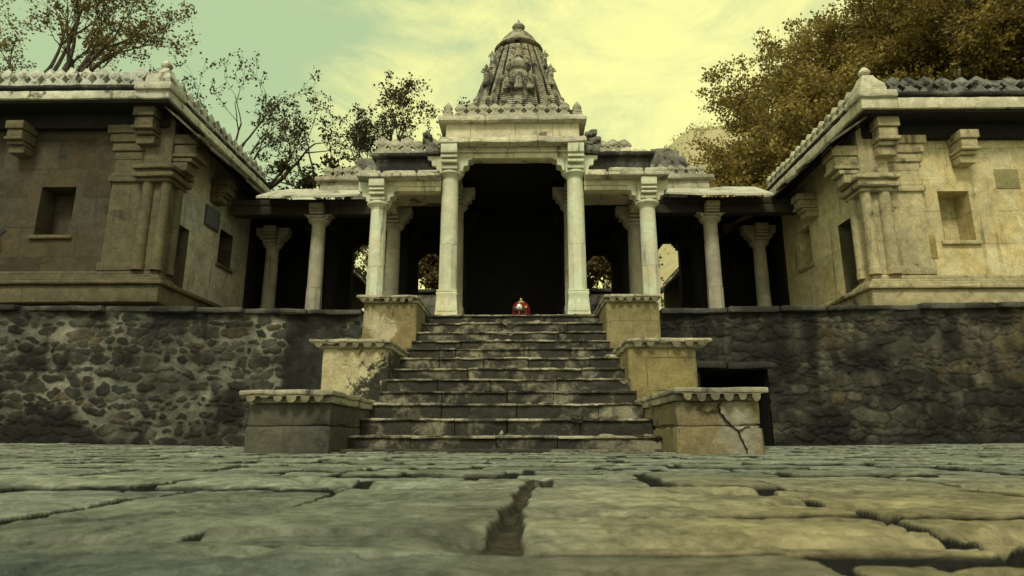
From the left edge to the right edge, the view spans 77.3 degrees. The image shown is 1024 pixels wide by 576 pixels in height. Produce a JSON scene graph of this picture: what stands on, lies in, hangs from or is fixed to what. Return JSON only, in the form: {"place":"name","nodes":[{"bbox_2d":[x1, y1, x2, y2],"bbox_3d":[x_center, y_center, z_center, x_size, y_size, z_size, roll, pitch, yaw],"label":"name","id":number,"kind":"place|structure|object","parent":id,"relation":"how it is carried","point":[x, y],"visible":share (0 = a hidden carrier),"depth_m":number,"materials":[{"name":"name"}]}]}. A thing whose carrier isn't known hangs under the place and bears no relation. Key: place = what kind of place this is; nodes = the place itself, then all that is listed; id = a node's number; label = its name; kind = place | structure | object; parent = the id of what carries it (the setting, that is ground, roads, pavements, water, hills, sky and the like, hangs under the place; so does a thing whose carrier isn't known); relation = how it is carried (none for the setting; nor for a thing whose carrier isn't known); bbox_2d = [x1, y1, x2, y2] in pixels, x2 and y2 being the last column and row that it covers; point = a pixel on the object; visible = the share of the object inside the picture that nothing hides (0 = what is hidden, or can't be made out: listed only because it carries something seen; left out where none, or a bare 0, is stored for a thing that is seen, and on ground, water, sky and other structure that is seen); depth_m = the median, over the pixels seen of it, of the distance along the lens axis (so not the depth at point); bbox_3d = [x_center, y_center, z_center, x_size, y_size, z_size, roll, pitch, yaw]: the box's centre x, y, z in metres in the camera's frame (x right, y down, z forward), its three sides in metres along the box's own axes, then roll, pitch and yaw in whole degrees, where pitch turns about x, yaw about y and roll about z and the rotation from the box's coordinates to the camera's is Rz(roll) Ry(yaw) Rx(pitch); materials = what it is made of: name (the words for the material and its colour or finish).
{"place":"outdoors","nodes":[
{"label":"outdoors","id":0,"kind":"place"},
{"bbox_2d":[0,0,976,288],"label":"sky","id":1,"kind":"structure","parent":0,"point":[632,67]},
{"bbox_2d":[0,443,1023,575],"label":"paved courtyard","id":2,"kind":"structure","parent":0,"point":[73,509],"depth_m":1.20,"materials":[{"name":"stone"}]},
{"bbox_2d":[239,390,380,453],"bbox_3d":[-2.014,1.498,6.903,0.862,0.632,2.535,0,-13,1],"label":"stair pedestal","id":3,"kind":"object","parent":2,"relation":"on","point":[312,422],"visible":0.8,"depth_m":5.79,"materials":[{"name":"grey stone"}]},
{"bbox_2d":[309,339,409,401],"bbox_3d":[-2.085,1.572,9.168,1.083,1.397,2.108,0,-13,1],"label":"stair pedestal","id":4,"kind":"object","parent":2,"relation":"on","point":[362,368],"visible":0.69,"depth_m":8.31,"materials":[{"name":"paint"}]},
{"bbox_2d":[357,295,431,350],"bbox_3d":[-2.027,1.476,11.021,1.020,2.428,1.672,0,-13,1],"label":"stair pedestal","id":5,"kind":"object","parent":2,"relation":"on","point":[398,319],"visible":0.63,"depth_m":10.49,"materials":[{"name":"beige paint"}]},
{"bbox_2d":[339,313,667,453],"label":"staircase","id":6,"kind":"structure","parent":2,"relation":"on","point":[491,384],"depth_m":7.72,"materials":[{"name":"stone"}]},
{"bbox_2d":[594,294,661,349],"bbox_3d":[1.985,1.462,10.956,0.955,2.429,1.673,0,-13,1],"label":"stair pedestal","id":7,"kind":"object","parent":2,"relation":"on","point":[622,317],"visible":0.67,"depth_m":10.43,"materials":[{"name":"yellow stone"}]},
{"bbox_2d":[612,337,712,399],"bbox_3d":[2.044,1.554,9.101,1.123,1.404,2.108,0,-13,1],"label":"stair pedestal","id":8,"kind":"object","parent":2,"relation":"on","point":[651,366],"visible":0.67,"depth_m":8.25,"materials":[{"name":"yellow stone"}]},
{"bbox_2d":[602,127,752,306],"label":"hill","id":9,"kind":"structure","parent":0,"point":[669,254],"depth_m":159.80,"materials":[{"name":"beige stone"}]},
{"bbox_2d":[599,121,742,287],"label":"hillside scrub","id":10,"kind":"object","parent":9,"relation":"on","point":[700,133],"depth_m":178.94,"materials":[{"name":"beige"}]},
{"bbox_2d":[767,370,774,445],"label":"terrace floor","id":11,"kind":"structure","parent":0,"point":[770,409],"depth_m":10.33,"materials":[{"name":"grey stone"}]},
{"bbox_2d":[0,0,201,72],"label":"tree","id":12,"kind":"object","parent":11,"relation":"on","point":[99,46],"visible":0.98,"depth_m":23.35,"materials":[{"name":"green plant"}]},
{"bbox_2d":[0,60,311,307],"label":"side shrine","id":13,"kind":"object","parent":11,"relation":"on","point":[112,184],"visible":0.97,"depth_m":12.08,"materials":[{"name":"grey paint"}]},
{"bbox_2d":[27,187,76,239],"bbox_3d":[-8.548,-1.364,12.146,0.802,1.039,0.485,0,-13,1],"label":"window","id":14,"kind":"structure","parent":13,"relation":"in","point":[54,215],"depth_m":12.32,"materials":[{"name":"brown stone"}]},
{"bbox_2d":[170,225,188,287],"bbox_3d":[-6.764,-0.499,12.441,0.550,1.470,0.540,0,-13,1],"label":"doorway","id":15,"kind":"structure","parent":13,"relation":"in","point":[183,235],"depth_m":12.74,"materials":[{"name":"black"}]},
{"bbox_2d":[203,204,220,232],"bbox_3d":[-6.448,-1.492,13.767,0.046,0.451,0.600,0,-13,1],"label":"wall plaque","id":16,"kind":"object","parent":13,"relation":"attached to","point":[212,218],"depth_m":13.73,"materials":[{"name":"stone"}]},
{"bbox_2d":[215,229,232,273],"bbox_3d":[-6.604,-0.829,14.410,0.411,0.868,0.771,0,-13,1],"label":"window","id":17,"kind":"structure","parent":13,"relation":"in","point":[226,240],"depth_m":14.72,"materials":[{"name":"brown stone"}]},
{"bbox_2d":[142,47,331,147],"bbox_3d":[-10.589,-2.881,22.823,7.290,12.680,3.044,-3,-13,11],"label":"tree","id":18,"kind":"object","parent":11,"relation":"on","point":[236,101],"visible":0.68,"depth_m":23.84,"materials":[{"name":"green plant"}]},
{"bbox_2d":[194,94,377,189],"bbox_3d":[-9.300,-2.197,21.682,8.958,10.829,4.664,0,-13,1],"label":"tree","id":19,"kind":"object","parent":11,"relation":"on","point":[302,129],"visible":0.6,"depth_m":22.47,"materials":[{"name":"green plant"}]},
{"bbox_2d":[266,154,355,199],"bbox_3d":[-7.640,-0.854,21.244,6.160,8.014,2.524,-6,-14,23],"label":"tree","id":20,"kind":"object","parent":11,"relation":"on","point":[304,182],"visible":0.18,"depth_m":22.16,"materials":[{"name":"green plant"}]},
{"bbox_2d":[246,87,417,198],"bbox_3d":[-6.489,-2.226,23.764,8.266,11.834,4.341,0,-13,1],"label":"tree","id":21,"kind":"object","parent":11,"relation":"on","point":[382,116],"visible":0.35,"depth_m":24.75,"materials":[{"name":"green plant"}]},
{"bbox_2d":[352,266,366,309],"bbox_3d":[-5.510,0.913,21.041,1.880,3.720,6.790,0,-13,1],"label":"gallery","id":22,"kind":"object","parent":11,"relation":"on","point":[359,282],"visible":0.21,"depth_m":22.37,"materials":[{"name":"stone"}]},
{"bbox_2d":[354,246,368,277],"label":"tree","id":23,"kind":"object","parent":11,"relation":"on","point":[363,252],"visible":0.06,"depth_m":25.71,"materials":[{"name":"green plant"}]},
{"bbox_2d":[315,70,469,164],"bbox_3d":[-3.986,-2.072,22.658,7.171,11.029,4.610,0,-13,1],"label":"tree","id":24,"kind":"object","parent":11,"relation":"on","point":[401,95],"visible":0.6,"depth_m":23.35,"materials":[{"name":"green plant"}]},
{"bbox_2d":[418,254,439,288],"bbox_3d":[-2.593,0.558,23.046,4.820,6.085,3.838,-9,-16,34],"label":"tree","id":25,"kind":"object","parent":11,"relation":"on","point":[429,268],"visible":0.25,"depth_m":23.54,"materials":[{"name":"brown plant"}]},
{"bbox_2d":[418,288,663,314],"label":"wall","id":26,"kind":"structure","parent":11,"relation":"on","point":[427,297],"depth_m":19.94,"materials":[{"name":"stone"}]},
{"bbox_2d":[586,254,663,288],"bbox_3d":[3.358,0.716,23.997,4.448,6.212,3.399,0,-13,1],"label":"tree","id":27,"kind":"object","parent":11,"relation":"on","point":[597,268],"visible":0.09,"depth_m":24.11,"materials":[{"name":"brown plant"}]},
{"bbox_2d":[661,267,680,307],"bbox_3d":[5.809,0.872,20.865,1.880,3.720,6.790,0,-13,1],"label":"gallery","id":28,"kind":"object","parent":11,"relation":"on","point":[671,292],"visible":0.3,"depth_m":22.75,"materials":[{"name":"stone"}]},
{"bbox_2d":[700,138,777,196],"bbox_3d":[8.979,-1.192,22.439,4.386,9.216,2.515,0,-13,1],"label":"tree","id":29,"kind":"object","parent":11,"relation":"on","point":[717,153],"visible":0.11,"depth_m":23.20,"materials":[{"name":"brown plant"}]},
{"bbox_2d":[687,0,1023,196],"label":"tree","id":30,"kind":"object","parent":11,"relation":"on","point":[901,40],"visible":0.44,"depth_m":20.37,"materials":[{"name":"brown plant"}]},
{"bbox_2d":[718,67,1023,306],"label":"side shrine","id":31,"kind":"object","parent":11,"relation":"on","point":[907,191],"visible":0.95,"depth_m":11.77,"materials":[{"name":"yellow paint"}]},
{"bbox_2d":[798,226,814,272],"bbox_3d":[6.684,-0.859,14.243,0.411,0.927,0.699,0,-13,1],"label":"window","id":32,"kind":"structure","parent":31,"relation":"in","point":[807,262],"depth_m":14.52,"materials":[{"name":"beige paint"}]},
{"bbox_2d":[838,218,858,293],"bbox_3d":[6.786,-0.627,12.351,0.550,1.400,0.580,0,-13,1],"label":"doorway","id":33,"kind":"structure","parent":31,"relation":"in","point":[845,232],"depth_m":12.65,"materials":[{"name":"black"}]},
{"bbox_2d":[945,60,960,77],"bbox_3d":[8.231,-4.024,11.918,0.215,0.382,0.244,0,-13,1],"label":"weed","id":34,"kind":"object","parent":31,"relation":"on","point":[957,74],"visible":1,"depth_m":11.88,"materials":[{"name":"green plant"}]},
{"bbox_2d":[937,191,982,244],"bbox_3d":[8.116,-1.240,11.844,0.710,1.039,0.483,0,-13,1],"label":"window","id":35,"kind":"structure","parent":31,"relation":"in","point":[955,207],"depth_m":11.99,"materials":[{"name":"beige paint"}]},
{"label":"platform floor","id":36,"kind":"structure","parent":11,"relation":"on","visible":0},
{"bbox_2d":[232,19,796,314],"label":"temple","id":37,"kind":"structure","parent":36,"relation":"on","point":[507,191],"depth_m":14.48,"materials":[{"name":"stone"}]},
{"bbox_2d":[512,298,529,314],"bbox_3d":[0.180,0.438,12.754,0.393,0.505,0.335,0,-13,1],"label":"idol","id":38,"kind":"object","parent":36,"relation":"on","point":[520,307],"visible":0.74,"depth_m":12.67,"materials":[{"name":"red fabric"}]},
{"label":"courtyard base","id":39,"kind":"structure","parent":0,"visible":0},
{"bbox_2d":[0,304,363,446],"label":"retaining wall","id":40,"kind":"structure","parent":39,"relation":"on","point":[145,375],"depth_m":10.18,"materials":[{"name":"grey stone"}]},
{"bbox_2d":[634,387,767,454],"bbox_3d":[1.872,1.475,6.836,0.856,0.645,2.553,0,-13,1],"label":"stair pedestal","id":41,"kind":"object","parent":39,"relation":"on","point":[698,420],"visible":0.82,"depth_m":5.71,"materials":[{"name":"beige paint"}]},
{"bbox_2d":[660,301,1023,445],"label":"retaining wall","id":42,"kind":"structure","parent":39,"relation":"on","point":[927,373],"depth_m":10.00,"materials":[{"name":"stone"}]},
{"bbox_2d":[696,360,777,445],"bbox_3d":[3.422,2.010,10.827,1.645,1.389,1.692,0,-13,1],"label":"doorway","id":43,"kind":"structure","parent":42,"relation":"in","point":[756,376],"depth_m":10.39,"materials":[{"name":"stone"}]}
]}

